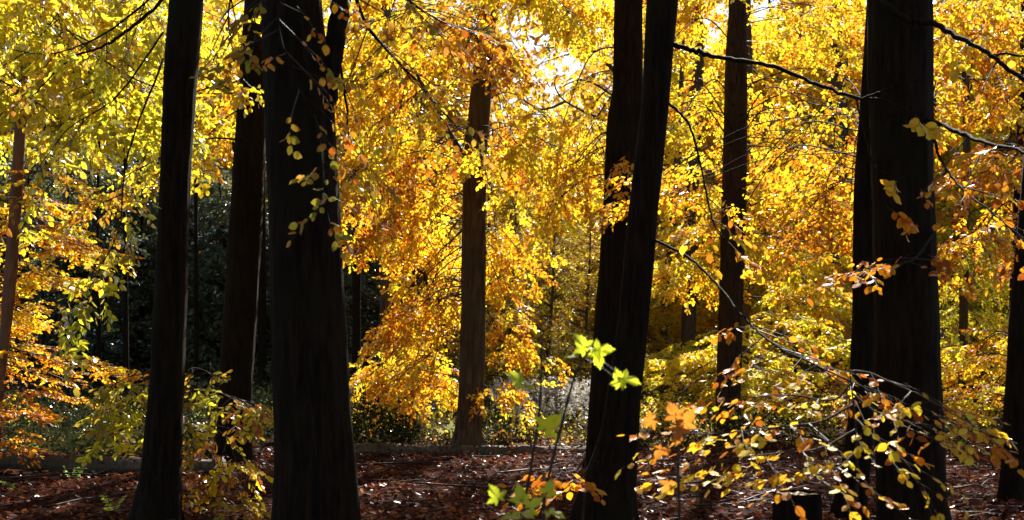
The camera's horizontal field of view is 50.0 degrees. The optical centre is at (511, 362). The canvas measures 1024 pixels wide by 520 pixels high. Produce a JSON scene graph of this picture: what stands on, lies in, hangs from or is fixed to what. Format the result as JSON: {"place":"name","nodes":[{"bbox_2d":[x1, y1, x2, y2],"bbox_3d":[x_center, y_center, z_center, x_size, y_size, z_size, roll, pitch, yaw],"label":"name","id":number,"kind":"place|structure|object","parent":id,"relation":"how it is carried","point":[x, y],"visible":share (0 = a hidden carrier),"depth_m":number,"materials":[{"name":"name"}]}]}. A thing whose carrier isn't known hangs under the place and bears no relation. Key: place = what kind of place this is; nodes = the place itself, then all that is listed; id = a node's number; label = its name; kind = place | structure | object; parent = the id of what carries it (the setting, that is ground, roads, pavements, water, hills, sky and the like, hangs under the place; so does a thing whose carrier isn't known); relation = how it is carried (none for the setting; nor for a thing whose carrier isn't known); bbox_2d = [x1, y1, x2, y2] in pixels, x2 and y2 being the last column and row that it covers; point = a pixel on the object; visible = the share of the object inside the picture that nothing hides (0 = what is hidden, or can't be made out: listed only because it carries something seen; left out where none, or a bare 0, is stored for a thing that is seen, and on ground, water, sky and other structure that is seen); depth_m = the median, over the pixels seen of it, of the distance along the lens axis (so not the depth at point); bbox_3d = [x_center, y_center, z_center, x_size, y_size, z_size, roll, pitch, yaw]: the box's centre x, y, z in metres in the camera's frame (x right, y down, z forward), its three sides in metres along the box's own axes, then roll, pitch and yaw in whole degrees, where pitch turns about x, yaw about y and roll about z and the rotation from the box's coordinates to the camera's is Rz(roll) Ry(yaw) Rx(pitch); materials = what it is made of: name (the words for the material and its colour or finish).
{"place":"outdoors","nodes":[
{"label":"outdoors","id":0,"kind":"place"},
{"bbox_2d":[0,371,1023,519],"bbox_3d":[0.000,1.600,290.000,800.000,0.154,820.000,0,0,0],"label":"ground","id":1,"kind":"structure","parent":0,"point":[418,476],"depth_m":14.39,"materials":[{"name":"soil"}]},
{"bbox_2d":[0,481,14,487],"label":"seedling","id":2,"kind":"object","parent":1,"relation":"on","point":[11,485],"visible":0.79,"depth_m":14.35,"materials":[{"name":"green plant"}]},
{"bbox_2d":[13,70,20,414],"bbox_3d":[-14.684,-3.725,32.566,0.241,11.351,0.237,0,0,0],"label":"bare pole tree","id":3,"kind":"object","parent":1,"relation":"on","point":[15,351],"visible":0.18,"depth_m":32.51,"materials":[{"name":"brown plant"}]},
{"bbox_2d":[0,141,38,393],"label":"evergreen tree","id":4,"kind":"object","parent":1,"relation":"on","point":[5,153],"depth_m":53.29,"materials":[{"name":"green plant"}]},
{"bbox_2d":[0,55,39,264],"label":"background beech","id":5,"kind":"object","parent":1,"relation":"on","point":[8,130],"visible":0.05,"depth_m":62.22,"materials":[{"name":"yellow plant"}]},
{"bbox_2d":[0,194,41,389],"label":"evergreen tree","id":6,"kind":"object","parent":1,"relation":"on","point":[2,265],"visible":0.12,"depth_m":42.38,"materials":[{"name":"green plant"}]},
{"bbox_2d":[41,109,47,406],"bbox_3d":[-15.599,-3.726,36.695,0.166,11.352,0.257,0,0,41],"label":"bare pole tree","id":7,"kind":"object","parent":1,"relation":"on","point":[43,332],"visible":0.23,"depth_m":36.62,"materials":[{"name":"brown plant"}]},
{"bbox_2d":[0,135,101,400],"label":"evergreen tree","id":8,"kind":"object","parent":1,"relation":"on","point":[4,180],"visible":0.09,"depth_m":43.53,"materials":[{"name":"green plant"}]},
{"bbox_2d":[1,5,115,220],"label":"background beech","id":9,"kind":"object","parent":1,"relation":"on","point":[35,130],"visible":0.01,"depth_m":64.39,"materials":[{"name":"yellow plant"}]},
{"bbox_2d":[0,163,134,388],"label":"evergreen tree","id":10,"kind":"object","parent":1,"relation":"on","point":[119,303],"visible":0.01,"depth_m":49.41,"materials":[{"name":"green plant"}]},
{"bbox_2d":[66,104,70,414],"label":"bare pole tree","id":11,"kind":"object","parent":1,"relation":"on","point":[68,307],"visible":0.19,"depth_m":32.05,"materials":[{"name":"brown plant"}]},
{"bbox_2d":[63,466,82,479],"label":"fern","id":12,"kind":"object","parent":1,"relation":"on","point":[68,475],"visible":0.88,"depth_m":15.05,"materials":[{"name":"green plant"}]},
{"bbox_2d":[0,42,149,470],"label":"young beech tree","id":13,"kind":"object","parent":1,"relation":"on","point":[45,240],"visible":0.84,"depth_m":16.78,"materials":[{"name":"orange plant"}]},
{"bbox_2d":[9,139,150,405],"bbox_3d":[-15.597,-2.864,40.130,5.908,10.658,5.291,0,0,26],"label":"evergreen tree","id":14,"kind":"object","parent":1,"relation":"on","point":[112,343],"visible":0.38,"depth_m":39.46,"materials":[{"name":"green plant"}]},
{"bbox_2d":[96,134,101,405],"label":"bare pole tree","id":15,"kind":"object","parent":1,"relation":"on","point":[98,340],"visible":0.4,"depth_m":35.19,"materials":[{"name":"brown plant"}]},
{"bbox_2d":[0,0,203,519],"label":"beech tree","id":16,"kind":"object","parent":1,"relation":"on","point":[158,494],"visible":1,"depth_m":10.84,"materials":[{"name":"yellow plant"}]},
{"bbox_2d":[74,368,149,479],"bbox_3d":[-4.452,0.801,12.489,1.157,1.803,1.918,0,0,0],"label":"beech sapling","id":17,"kind":"object","parent":1,"relation":"on","point":[127,430],"visible":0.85,"depth_m":12.52,"materials":[{"name":"green plant"}]},
{"bbox_2d":[100,495,125,515],"bbox_3d":[-4.210,1.510,11.611,0.249,0.213,0.297,0,0,-28],"label":"seedling","id":18,"kind":"object","parent":1,"relation":"on","point":[116,507],"visible":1,"depth_m":11.60,"materials":[{"name":"green plant"}]},
{"bbox_2d":[0,447,227,474],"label":"fallen log","id":19,"kind":"object","parent":1,"relation":"on","point":[58,461],"visible":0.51,"depth_m":15.87,"materials":[{"name":"wood"}]},
{"bbox_2d":[102,441,130,456],"bbox_3d":[-6.252,1.361,17.261,0.557,0.517,0.431,0,0,-28],"label":"bramble","id":20,"kind":"object","parent":1,"relation":"on","point":[114,452],"visible":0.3,"depth_m":17.26,"materials":[{"name":"green plant"}]},
{"bbox_2d":[83,144,158,392],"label":"evergreen tree","id":21,"kind":"object","parent":1,"relation":"on","point":[139,196],"visible":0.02,"depth_m":51.34,"materials":[{"name":"green plant"}]},
{"bbox_2d":[122,65,129,412],"bbox_3d":[-11.456,-3.726,32.594,0.258,11.352,0.267,0,0,0],"label":"bare pole tree","id":22,"kind":"object","parent":1,"relation":"on","point":[125,338],"visible":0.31,"depth_m":32.55,"materials":[{"name":"brown plant"}]},
{"bbox_2d":[0,0,263,211],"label":"beech tree","id":23,"kind":"object","parent":1,"relation":"on","point":[24,24],"visible":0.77,"depth_m":12.83,"materials":[{"name":"yellow plant"}]},
{"bbox_2d":[59,0,217,303],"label":"background beech","id":24,"kind":"object","parent":1,"relation":"on","point":[85,77],"visible":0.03,"depth_m":62.65,"materials":[{"name":"yellow plant"}]},
{"bbox_2d":[81,155,208,398],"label":"evergreen tree","id":25,"kind":"object","parent":1,"relation":"on","point":[143,353],"visible":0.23,"depth_m":42.08,"materials":[{"name":"green plant"}]},
{"bbox_2d":[26,0,265,463],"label":"beech tree","id":26,"kind":"object","parent":1,"relation":"on","point":[238,329],"visible":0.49,"depth_m":17.39,"materials":[{"name":"plant"}]},
{"bbox_2d":[119,146,231,390],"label":"evergreen tree","id":27,"kind":"object","parent":1,"relation":"on","point":[191,234],"visible":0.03,"depth_m":45.34,"materials":[{"name":"green plant"}]},
{"bbox_2d":[133,15,241,312],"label":"background beech","id":28,"kind":"object","parent":1,"relation":"on","point":[215,106],"visible":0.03,"depth_m":64.25,"materials":[{"name":"yellow plant"}]},
{"bbox_2d":[193,116,198,394],"bbox_3d":[-10.807,-3.725,37.588,0.219,11.351,0.212,0,0,0],"label":"bare pole tree","id":29,"kind":"object","parent":1,"relation":"on","point":[196,339],"visible":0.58,"depth_m":37.53,"materials":[{"name":"brown plant"}]},
{"bbox_2d":[137,171,271,402],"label":"evergreen tree","id":30,"kind":"object","parent":1,"relation":"on","point":[212,304],"visible":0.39,"depth_m":40.35,"materials":[{"name":"green plant"}]},
{"bbox_2d":[135,364,273,519],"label":"beech sapling","id":31,"kind":"object","parent":1,"relation":"on","point":[202,447],"visible":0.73,"depth_m":11.44,"materials":[{"name":"yellow plant"}]},
{"bbox_2d":[2,363,431,459],"bbox_3d":[-11.669,0.857,28.058,20.170,1.794,23.910,0,0,-10],"label":"bramble cover","id":32,"kind":"object","parent":1,"relation":"on","point":[64,436],"visible":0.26,"depth_m":21.31,"materials":[{"name":"green plant"}]},
{"bbox_2d":[189,149,269,385],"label":"evergreen tree","id":33,"kind":"object","parent":1,"relation":"on","point":[221,169],"visible":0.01,"depth_m":50.43,"materials":[{"name":"green plant"}]},
{"bbox_2d":[232,48,234,170],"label":"bare pole tree","id":34,"kind":"object","parent":1,"relation":"on","point":[233,140],"visible":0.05,"depth_m":32.71,"materials":[{"name":"brown plant"}]},
{"bbox_2d":[200,164,271,396],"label":"evergreen tree","id":35,"kind":"object","parent":1,"relation":"on","point":[267,262],"visible":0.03,"depth_m":43.33,"materials":[{"name":"green plant"}]},
{"bbox_2d":[258,168,266,404],"bbox_3d":[-8.825,-3.728,38.822,0.365,11.355,0.350,0,0,0],"label":"bare pole tree","id":36,"kind":"object","parent":1,"relation":"on","point":[262,347],"visible":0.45,"depth_m":38.71,"materials":[{"name":"brown plant"}]},
{"bbox_2d":[215,4,349,316],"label":"background beech","id":37,"kind":"object","parent":1,"relation":"on","point":[326,18],"depth_m":63.57,"materials":[{"name":"yellow plant"}]},
{"bbox_2d":[252,210,372,402],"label":"evergreen tree","id":38,"kind":"object","parent":1,"relation":"on","point":[347,277],"visible":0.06,"depth_m":41.62,"materials":[{"name":"green plant"}]},
{"bbox_2d":[352,74,360,400],"bbox_3d":[-4.494,-3.725,31.695,0.284,11.351,0.280,0,0,0],"label":"bare pole tree","id":39,"kind":"object","parent":1,"relation":"on","point":[356,312],"visible":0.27,"depth_m":31.59,"materials":[{"name":"brown plant"}]},
{"bbox_2d":[342,184,375,381],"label":"evergreen tree","id":40,"kind":"object","parent":1,"relation":"on","point":[365,278],"depth_m":51.41,"materials":[{"name":"green plant"}]},
{"bbox_2d":[190,0,531,519],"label":"beech tree","id":41,"kind":"object","parent":1,"relation":"on","point":[315,473],"visible":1,"depth_m":7.97,"materials":[{"name":"brown plant"}]},
{"bbox_2d":[341,178,409,387],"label":"evergreen tree","id":42,"kind":"object","parent":1,"relation":"on","point":[367,306],"visible":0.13,"depth_m":44.55,"materials":[{"name":"green plant"}]},
{"bbox_2d":[325,1,438,410],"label":"beech tree","id":43,"kind":"object","parent":1,"relation":"on","point":[385,303],"visible":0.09,"depth_m":27.72,"materials":[{"name":"yellow plant"}]},
{"bbox_2d":[337,0,455,348],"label":"background beech","id":44,"kind":"object","parent":1,"relation":"on","point":[360,23],"visible":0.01,"depth_m":58.56,"materials":[{"name":"yellow plant"}]},
{"bbox_2d":[349,225,458,396],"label":"evergreen tree","id":45,"kind":"object","parent":1,"relation":"on","point":[413,281],"visible":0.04,"depth_m":49.83,"materials":[{"name":"green plant"}]},
{"bbox_2d":[368,0,504,388],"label":"background beech","id":46,"kind":"object","parent":1,"relation":"on","point":[459,109],"visible":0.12,"depth_m":52.80,"materials":[{"name":"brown plant"}]},
{"bbox_2d":[322,0,613,445],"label":"beech tree","id":47,"kind":"object","parent":1,"relation":"on","point":[414,329],"visible":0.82,"depth_m":19.78,"materials":[{"name":"yellow plant"}]},
{"bbox_2d":[354,436,585,455],"bbox_3d":[-0.826,1.518,19.170,5.876,0.530,0.493,0,0,4],"label":"fallen log","id":48,"kind":"object","parent":1,"relation":"on","point":[394,447],"visible":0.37,"depth_m":19.07,"materials":[{"name":"wood"}]},
{"bbox_2d":[422,196,520,403],"bbox_3d":[-1.488,-2.095,40.032,3.854,8.017,4.282,0,0,-23],"label":"russet bush","id":49,"kind":"object","parent":1,"relation":"on","point":[456,333],"visible":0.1,"depth_m":39.75,"materials":[{"name":"plant"}]},
{"bbox_2d":[416,482,529,487],"bbox_3d":[-0.488,1.543,13.950,1.578,0.075,0.219,0,0,11],"label":"fallen stick","id":50,"kind":"object","parent":1,"relation":"on","point":[462,485],"visible":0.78,"depth_m":13.99,"materials":[{"name":"brown wood"}]},
{"bbox_2d":[6,390,1002,443],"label":"undergrowth","id":51,"kind":"object","parent":1,"relation":"on","point":[432,428],"visible":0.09,"depth_m":23.87,"materials":[{"name":"green plant"}]},
{"bbox_2d":[2,0,1020,384],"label":"woodland","id":52,"kind":"object","parent":1,"relation":"on","point":[592,68],"visible":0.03,"depth_m":83.14,"materials":[{"name":"yellow plant"}]},
{"bbox_2d":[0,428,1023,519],"bbox_3d":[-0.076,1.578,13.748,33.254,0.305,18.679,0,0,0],"label":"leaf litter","id":53,"kind":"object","parent":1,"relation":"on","point":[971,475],"visible":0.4,"depth_m":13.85,"materials":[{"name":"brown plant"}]},
{"bbox_2d":[0,468,106,478],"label":"fallen stick","id":54,"kind":"object","parent":53,"relation":"on","point":[27,476],"visible":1,"depth_m":14.86,"materials":[{"name":"brown wood"}]},
{"bbox_2d":[53,485,133,506],"bbox_3d":[-4.774,1.535,12.720,0.133,0.127,1.219,0,0,27],"label":"fallen stick","id":55,"kind":"object","parent":53,"relation":"on","point":[57,504],"visible":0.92,"depth_m":12.60,"materials":[{"name":"brown wood"}]},
{"bbox_2d":[196,475,272,482],"bbox_3d":[-3.613,1.511,14.231,1.043,0.096,0.191,0,0,-12],"label":"fallen stick","id":56,"kind":"object","parent":53,"relation":"on","point":[240,478],"visible":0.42,"depth_m":14.21,"materials":[{"name":"brown wood"}]},
{"bbox_2d":[373,457,458,464],"bbox_3d":[-1.464,1.499,16.705,1.320,0.132,0.252,0,0,0],"label":"fallen stick","id":57,"kind":"object","parent":53,"relation":"on","point":[427,461],"visible":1,"depth_m":16.70,"materials":[{"name":"brown wood"}]},
{"bbox_2d":[495,463,581,473],"bbox_3d":[0.360,1.534,16.032,1.578,0.092,0.183,0,0,-37],"label":"fallen stick","id":58,"kind":"object","parent":53,"relation":"on","point":[509,471],"visible":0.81,"depth_m":15.86,"materials":[{"name":"brown wood"}]},
{"bbox_2d":[948,478,997,490],"bbox_3d":[5.774,1.529,13.705,1.433,0.104,0.224,0,0,-37],"label":"fallen stick","id":59,"kind":"object","parent":53,"relation":"on","point":[964,486],"visible":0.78,"depth_m":13.48,"materials":[{"name":"grey wood"}]},
{"bbox_2d":[453,177,576,407],"bbox_3d":[-0.011,-2.536,38.081,4.757,8.907,4.282,0,0,-5],"label":"russet bush","id":60,"kind":"object","parent":1,"relation":"on","point":[495,344],"visible":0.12,"depth_m":37.85,"materials":[{"name":"orange plant"}]},
{"bbox_2d":[448,112,600,388],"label":"background beech","id":61,"kind":"object","parent":1,"relation":"on","point":[503,214],"depth_m":49.08,"materials":[{"name":"yellow plant"}]},
{"bbox_2d":[487,479,564,519],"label":"sycamore sapling","id":62,"kind":"object","parent":1,"relation":"on","point":[518,498],"visible":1,"depth_m":4.25,"materials":[{"name":"green plant"}]},
{"bbox_2d":[504,341,562,519],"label":"sycamore sapling","id":63,"kind":"object","parent":1,"relation":"on","point":[550,424],"visible":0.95,"depth_m":4.56,"materials":[{"name":"green plant"}]},
{"bbox_2d":[489,375,590,432],"bbox_3d":[0.921,0.953,26.969,3.053,1.399,4.365,0,0,0],"label":"seedhead stand","id":64,"kind":"object","parent":1,"relation":"on","point":[574,400],"visible":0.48,"depth_m":26.47,"materials":[{"name":"beige plant"}]},
{"bbox_2d":[485,142,599,411],"bbox_3d":[1.097,-2.549,34.057,4.757,8.907,4.282,0,0,-43],"label":"russet bush","id":65,"kind":"object","parent":1,"relation":"on","point":[549,333],"visible":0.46,"depth_m":33.84,"materials":[{"name":"yellow plant"}]},
{"bbox_2d":[486,119,598,398],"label":"russet bush","id":66,"kind":"object","parent":1,"relation":"on","point":[549,300],"visible":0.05,"depth_m":41.56,"materials":[{"name":"orange plant"}]},
{"bbox_2d":[497,452,606,519],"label":"beech sapling","id":67,"kind":"object","parent":1,"relation":"on","point":[537,484],"visible":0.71,"depth_m":8.29,"materials":[{"name":"orange plant"}]},
{"bbox_2d":[493,22,612,151],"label":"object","id":68,"kind":"object","parent":1,"relation":"on","point":[562,95],"visible":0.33,"depth_m":41.10,"materials":[{"name":"yellow plant"}]},
{"bbox_2d":[455,118,652,395],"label":"background beech","id":69,"kind":"object","parent":1,"relation":"on","point":[594,238],"visible":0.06,"depth_m":45.42,"materials":[{"name":"yellow plant"}]},
{"bbox_2d":[481,0,680,466],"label":"beech tree","id":70,"kind":"object","parent":1,"relation":"on","point":[620,129],"visible":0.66,"depth_m":16.88,"materials":[{"name":"yellow plant"}]},
{"bbox_2d":[541,332,641,519],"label":"sycamore sapling","id":71,"kind":"object","parent":1,"relation":"on","point":[597,353],"visible":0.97,"depth_m":4.39,"materials":[{"name":"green plant"}]},
{"bbox_2d":[532,170,663,407],"bbox_3d":[2.487,-2.510,37.077,4.757,8.907,4.282,0,0,-18],"label":"russet bush","id":72,"kind":"object","parent":1,"relation":"on","point":[583,330],"visible":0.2,"depth_m":36.81,"materials":[{"name":"yellow plant"}]},
{"bbox_2d":[587,217,697,402],"bbox_3d":[4.731,-2.097,39.974,3.854,8.017,4.282,0,0,23],"label":"russet bush","id":73,"kind":"object","parent":1,"relation":"on","point":[654,339],"visible":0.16,"depth_m":39.66,"materials":[{"name":"orange plant"}]},
{"bbox_2d":[586,8,717,393],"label":"background beech","id":74,"kind":"object","parent":1,"relation":"on","point":[675,78],"visible":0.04,"depth_m":55.50,"materials":[{"name":"yellow plant"}]},
{"bbox_2d":[591,34,717,387],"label":"background beech","id":75,"kind":"object","parent":1,"relation":"on","point":[663,180],"depth_m":69.68,"materials":[{"name":"yellow plant"}]},
{"bbox_2d":[640,401,696,519],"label":"sycamore sapling","id":76,"kind":"object","parent":1,"relation":"on","point":[687,419],"visible":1,"depth_m":4.59,"materials":[{"name":"orange plant"}]},
{"bbox_2d":[579,18,757,398],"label":"beech tree","id":77,"kind":"object","parent":1,"relation":"on","point":[663,333],"visible":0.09,"depth_m":41.93,"materials":[{"name":"yellow plant"}]},
{"bbox_2d":[352,378,1003,451],"bbox_3d":[8.802,1.086,30.189,30.296,1.321,20.137,0,0,0],"label":"scrub","id":78,"kind":"object","parent":1,"relation":"on","point":[807,433],"visible":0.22,"depth_m":22.94,"materials":[{"name":"green plant"}]},
{"bbox_2d":[655,474,735,487],"bbox_3d":[2.369,1.494,13.930,1.467,0.088,0.218,0,0,-42],"label":"fallen stick","id":79,"kind":"object","parent":1,"relation":"on","point":[656,486],"visible":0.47,"depth_m":13.96,"materials":[{"name":"brown wood"}]},
{"bbox_2d":[577,4,874,519],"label":"beech tree","id":80,"kind":"object","parent":1,"relation":"on","point":[859,201],"visible":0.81,"depth_m":13.15,"materials":[{"name":"yellow plant"}]},
{"bbox_2d":[694,493,772,505],"bbox_3d":[2.508,1.524,12.120,1.283,0.084,0.189,0,0,-37],"label":"fallen stick","id":81,"kind":"object","parent":1,"relation":"on","point":[737,502],"visible":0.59,"depth_m":12.10,"materials":[{"name":"brown wood"}]},
{"bbox_2d":[655,17,851,353],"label":"background beech","id":82,"kind":"object","parent":1,"relation":"on","point":[706,322],"visible":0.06,"depth_m":48.83,"materials":[{"name":"yellow plant"}]},
{"bbox_2d":[640,0,874,428],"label":"beech tree","id":83,"kind":"object","parent":1,"relation":"on","point":[700,364],"visible":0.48,"depth_m":29.21,"materials":[{"name":"yellow plant"}]},
{"bbox_2d":[573,0,947,434],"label":"beech tree","id":84,"kind":"object","parent":1,"relation":"on","point":[735,95],"visible":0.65,"depth_m":24.18,"materials":[{"name":"yellow plant"}]},
{"bbox_2d":[594,0,937,400],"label":"beech tree","id":85,"kind":"object","parent":1,"relation":"on","point":[688,327],"visible":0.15,"depth_m":37.89,"materials":[{"name":"yellow plant"}]},
{"bbox_2d":[706,0,826,381],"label":"background beech","id":86,"kind":"object","parent":1,"relation":"on","point":[803,6],"visible":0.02,"depth_m":60.71,"materials":[{"name":"yellow plant"}]},
{"bbox_2d":[569,0,1016,519],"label":"beech tree","id":87,"kind":"object","parent":1,"relation":"on","point":[613,454],"visible":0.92,"depth_m":10.45,"materials":[{"name":"brown plant"}]},
{"bbox_2d":[772,490,822,519],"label":"tree stump","id":88,"kind":"object","parent":1,"relation":"on","point":[809,502],"visible":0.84,"depth_m":10.33,"materials":[{"name":"brown wood"}]},
{"bbox_2d":[749,8,856,395],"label":"background beech","id":89,"kind":"object","parent":1,"relation":"on","point":[808,75],"visible":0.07,"depth_m":51.27,"materials":[{"name":"yellow plant"}]},
{"bbox_2d":[615,370,1023,519],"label":"beech sapling","id":90,"kind":"object","parent":1,"relation":"on","point":[999,451],"visible":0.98,"depth_m":6.14,"materials":[{"name":"yellow plant"}]},
{"bbox_2d":[797,0,865,384],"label":"background beech","id":91,"kind":"object","parent":1,"relation":"on","point":[857,13],"depth_m":64.72,"materials":[{"name":"yellow plant"}]},
{"bbox_2d":[824,0,852,393],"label":"beech tree","id":92,"kind":"object","parent":1,"relation":"on","point":[834,83],"visible":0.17,"depth_m":45.65,"materials":[{"name":"yellow plant"}]},
{"bbox_2d":[792,15,983,329],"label":"background beech","id":93,"kind":"object","parent":1,"relation":"on","point":[858,76],"visible":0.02,"depth_m":52.49,"materials":[{"name":"yellow plant"}]},
{"bbox_2d":[802,0,1023,519],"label":"beech tree","id":94,"kind":"object","parent":1,"relation":"on","point":[903,273],"visible":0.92,"depth_m":9.26,"materials":[{"name":"brown plant"}]},
{"bbox_2d":[849,7,1011,392],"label":"background beech","id":95,"kind":"object","parent":1,"relation":"on","point":[948,232],"visible":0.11,"depth_m":46.19,"materials":[{"name":"yellow plant"}]},
{"bbox_2d":[938,26,1017,387],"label":"background beech","id":96,"kind":"object","parent":1,"relation":"on","point":[996,158],"visible":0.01,"depth_m":62.04,"materials":[{"name":"yellow plant"}]},
{"bbox_2d":[933,0,1023,429],"bbox_3d":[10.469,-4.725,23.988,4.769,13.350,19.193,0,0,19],"label":"beech tree","id":97,"kind":"object","parent":1,"relation":"on","point":[982,20],"visible":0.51,"depth_m":19.49,"materials":[{"name":"yellow plant"}]},
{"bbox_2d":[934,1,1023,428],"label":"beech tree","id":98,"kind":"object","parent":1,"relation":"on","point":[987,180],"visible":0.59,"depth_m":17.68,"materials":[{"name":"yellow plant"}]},
{"bbox_2d":[937,0,1020,395],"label":"background beech","id":99,"kind":"object","parent":1,"relation":"on","point":[990,130],"visible":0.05,"depth_m":50.69,"materials":[{"name":"yellow plant"}]},
{"bbox_2d":[971,73,1017,312],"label":"background beech","id":100,"kind":"object","parent":1,"relation":"on","point":[1016,92],"visible":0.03,"depth_m":50.29,"materials":[{"name":"yellow plant"}]},
{"bbox_2d":[996,156,1023,503],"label":"beech tree","id":101,"kind":"object","parent":1,"relation":"on","point":[1011,483],"visible":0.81,"depth_m":12.50,"materials":[{"name":"brown plant"}]},
{"bbox_2d":[26,0,1012,289],"label":"sky","id":102,"kind":"structure","parent":0,"point":[565,61],"materials":[{"name":"white"}]}
]}

